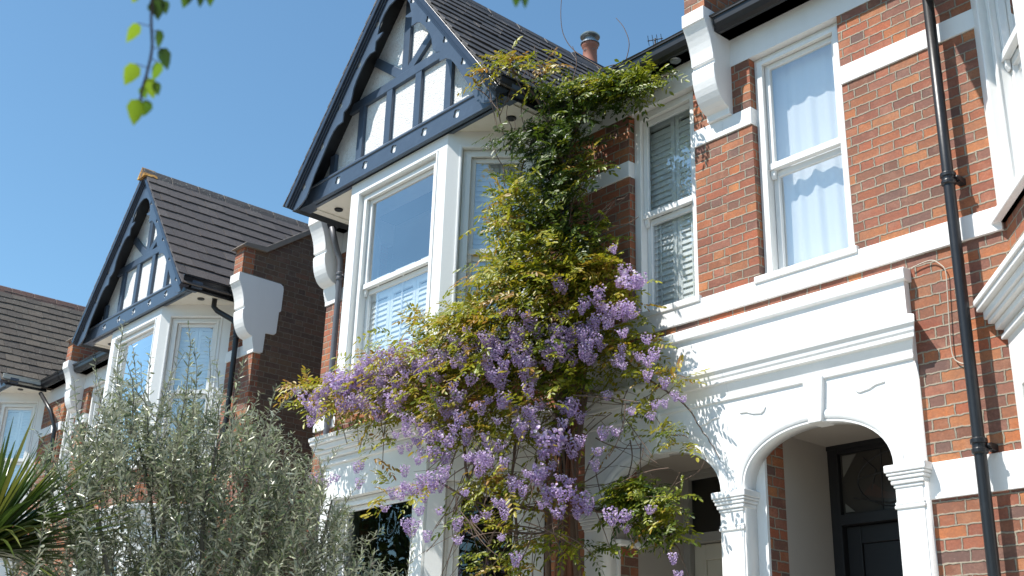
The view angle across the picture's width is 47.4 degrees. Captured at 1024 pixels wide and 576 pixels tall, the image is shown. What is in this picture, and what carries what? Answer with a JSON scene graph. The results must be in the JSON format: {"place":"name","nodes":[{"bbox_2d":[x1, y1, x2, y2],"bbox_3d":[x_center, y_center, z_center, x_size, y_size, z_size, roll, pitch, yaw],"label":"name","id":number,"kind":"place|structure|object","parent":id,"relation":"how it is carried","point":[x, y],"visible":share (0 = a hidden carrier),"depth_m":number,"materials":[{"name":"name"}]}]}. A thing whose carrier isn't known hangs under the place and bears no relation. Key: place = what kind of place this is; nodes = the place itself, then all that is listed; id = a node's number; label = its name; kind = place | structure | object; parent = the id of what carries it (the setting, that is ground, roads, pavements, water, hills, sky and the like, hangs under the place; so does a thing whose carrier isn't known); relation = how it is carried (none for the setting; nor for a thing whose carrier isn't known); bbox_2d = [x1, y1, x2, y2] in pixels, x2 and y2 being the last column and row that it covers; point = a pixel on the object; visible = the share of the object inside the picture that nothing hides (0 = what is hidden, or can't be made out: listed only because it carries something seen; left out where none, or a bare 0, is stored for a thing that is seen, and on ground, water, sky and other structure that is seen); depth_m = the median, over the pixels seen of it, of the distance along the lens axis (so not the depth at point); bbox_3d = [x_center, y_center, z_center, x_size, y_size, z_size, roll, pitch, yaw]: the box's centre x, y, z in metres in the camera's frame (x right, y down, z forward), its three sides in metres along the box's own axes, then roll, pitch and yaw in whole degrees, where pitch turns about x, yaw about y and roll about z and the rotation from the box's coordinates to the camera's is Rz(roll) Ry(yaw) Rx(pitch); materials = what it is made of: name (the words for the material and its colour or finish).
{"place":"outdoors","nodes":[
{"label":"outdoors","id":0,"kind":"place"},
{"bbox_2d":[52,167,325,575],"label":"terraced house","id":1,"kind":"structure","parent":0,"point":[234,279],"depth_m":16.09,"materials":[{"name":"red brick"}]},
{"bbox_2d":[72,383,104,502],"bbox_3d":[-6.736,2.490,18.827,0.253,1.958,0.810,19,-27,-38],"label":"window","id":2,"kind":"structure","parent":1,"relation":"in","point":[95,398],"depth_m":19.20,"materials":[{"name":"white paint"}]},
{"bbox_2d":[102,323,154,464],"bbox_3d":[-5.330,1.584,16.393,0.168,2.033,1.296,19,-27,-38],"label":"window","id":3,"kind":"structure","parent":1,"relation":"in","point":[143,338],"depth_m":16.63,"materials":[{"name":"glass"}]},
{"bbox_2d":[140,554,189,575],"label":"window","id":4,"kind":"structure","parent":1,"relation":"in","point":[146,554],"depth_m":14.92,"materials":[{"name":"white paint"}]},
{"bbox_2d":[157,318,220,462],"bbox_3d":[-4.371,1.395,15.818,0.697,2.033,0.168,0,-21,4],"label":"window","id":5,"kind":"structure","parent":1,"relation":"in","point":[179,339],"depth_m":16.00,"materials":[{"name":"glass"}]},
{"bbox_2d":[0,0,683,306],"label":"sky","id":6,"kind":"structure","parent":0,"point":[248,87],"materials":[{"name":"blue"}]},
{"bbox_2d":[682,0,1023,575],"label":"terraced house","id":7,"kind":"structure","parent":0,"point":[877,429],"depth_m":8.08,"materials":[{"name":"red brick"}]},
{"bbox_2d":[754,23,858,283],"bbox_3d":[2.225,-1.026,8.858,0.230,1.958,0.886,19,-27,-38],"label":"window","id":8,"kind":"structure","parent":7,"relation":"in","point":[770,177],"depth_m":8.96,"materials":[{"name":"white paint"}]},
{"bbox_2d":[772,44,848,266],"bbox_3d":[2.330,-0.991,8.944,0.046,1.860,0.800,19,-27,-38],"label":"net curtain","id":9,"kind":"object","parent":7,"relation":"hanging from","point":[813,197],"visible":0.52,"depth_m":8.99,"materials":[{"name":"white fabric"}]},
{"bbox_2d":[826,437,902,575],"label":"door","id":10,"kind":"structure","parent":7,"relation":"in","point":[864,516],"depth_m":8.63,"materials":[{"name":"black paint"}]},
{"bbox_2d":[911,260,962,363],"bbox_3d":[2.765,0.164,7.539,0.008,0.761,0.333,19,-27,-38],"label":"telephone cable","id":11,"kind":"object","parent":7,"relation":"attached to","point":[947,304],"visible":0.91,"depth_m":7.51,"materials":[{"name":"plastic"}]},
{"bbox_2d":[985,0,1023,183],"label":"window","id":12,"kind":"structure","parent":7,"relation":"in","point":[1000,13],"depth_m":7.45,"materials":[{"name":"white paint"}]},
{"label":"front garden","id":13,"kind":"structure","parent":0,"visible":0},
{"bbox_2d":[0,285,84,575],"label":"terraced house","id":14,"kind":"structure","parent":13,"relation":"on","point":[37,331],"depth_m":21.23,"materials":[{"name":"red brick"}]},
{"bbox_2d":[0,403,36,494],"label":"window","id":15,"kind":"structure","parent":14,"relation":"in","point":[23,413],"depth_m":21.17,"materials":[{"name":"glass"}]},
{"bbox_2d":[54,411,75,503],"bbox_3d":[-7.539,2.744,19.896,0.253,1.958,0.810,19,-27,-38],"label":"window","id":16,"kind":"structure","parent":14,"relation":"in","point":[69,415],"depth_m":20.11,"materials":[{"name":"white paint"}]},
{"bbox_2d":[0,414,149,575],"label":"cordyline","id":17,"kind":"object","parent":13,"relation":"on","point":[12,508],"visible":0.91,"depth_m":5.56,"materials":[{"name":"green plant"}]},
{"bbox_2d":[2,320,416,575],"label":"olive tree","id":18,"kind":"object","parent":13,"relation":"on","point":[174,473],"visible":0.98,"depth_m":6.02,"materials":[{"name":"green plant"}]},
{"bbox_2d":[273,0,719,575],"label":"wisteria","id":19,"kind":"object","parent":13,"relation":"on","point":[545,284],"visible":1,"depth_m":9.33,"materials":[{"name":"green plant"}]},
{"bbox_2d":[283,0,732,575],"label":"terraced house","id":20,"kind":"structure","parent":13,"relation":"on","point":[387,188],"depth_m":10.63,"materials":[{"name":"white paint"}]},
{"bbox_2d":[335,488,412,575],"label":"window","id":21,"kind":"structure","parent":20,"relation":"in","point":[394,544],"depth_m":10.52,"materials":[{"name":"black glass"}]},
{"bbox_2d":[371,223,381,329],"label":"window","id":22,"kind":"structure","parent":20,"relation":"in","point":[377,247],"depth_m":12.82,"materials":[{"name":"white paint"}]},
{"bbox_2d":[350,159,435,373],"bbox_3d":[-1.102,-0.157,11.474,0.168,2.033,1.296,19,-27,-38],"label":"window","id":23,"kind":"structure","parent":20,"relation":"in","point":[365,319],"depth_m":11.62,"materials":[{"name":"white paint"}]},
{"bbox_2d":[443,482,526,575],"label":"window","id":24,"kind":"structure","parent":20,"relation":"in","point":[471,547],"depth_m":9.90,"materials":[{"name":"black glass"}]},
{"bbox_2d":[456,150,534,349],"bbox_3d":[-0.143,-0.347,10.899,0.697,2.033,0.168,0,-21,4],"label":"window","id":25,"kind":"structure","parent":20,"relation":"in","point":[477,165],"depth_m":11.08,"materials":[{"name":"white paint"}]},
{"bbox_2d":[647,34,662,44],"bbox_3d":[1.708,-2.273,13.806,0.189,1.652,0.086,-5,-22,16],"label":"tv aerial","id":26,"kind":"object","parent":20,"relation":"attached to","point":[655,39],"visible":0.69,"depth_m":14.07,"materials":[{"name":"metal"}]},
{"bbox_2d":[625,91,701,322],"bbox_3d":[1.326,-0.684,9.830,0.253,1.958,0.793,19,-27,-38],"label":"window","id":27,"kind":"structure","parent":20,"relation":"in","point":[664,259],"depth_m":9.94,"materials":[{"name":"white paint"}]},
{"bbox_2d":[681,467,722,575],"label":"door","id":28,"kind":"structure","parent":20,"relation":"in","point":[705,560],"depth_m":9.72,"materials":[{"name":"grey paint"}]},
{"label":"pavement","id":29,"kind":"structure","parent":0,"visible":0},
{"bbox_2d":[123,0,527,125],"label":"birch tree","id":30,"kind":"object","parent":29,"relation":"on","point":[137,109],"visible":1,"depth_m":1.79,"materials":[{"name":"green plant"}]}
]}

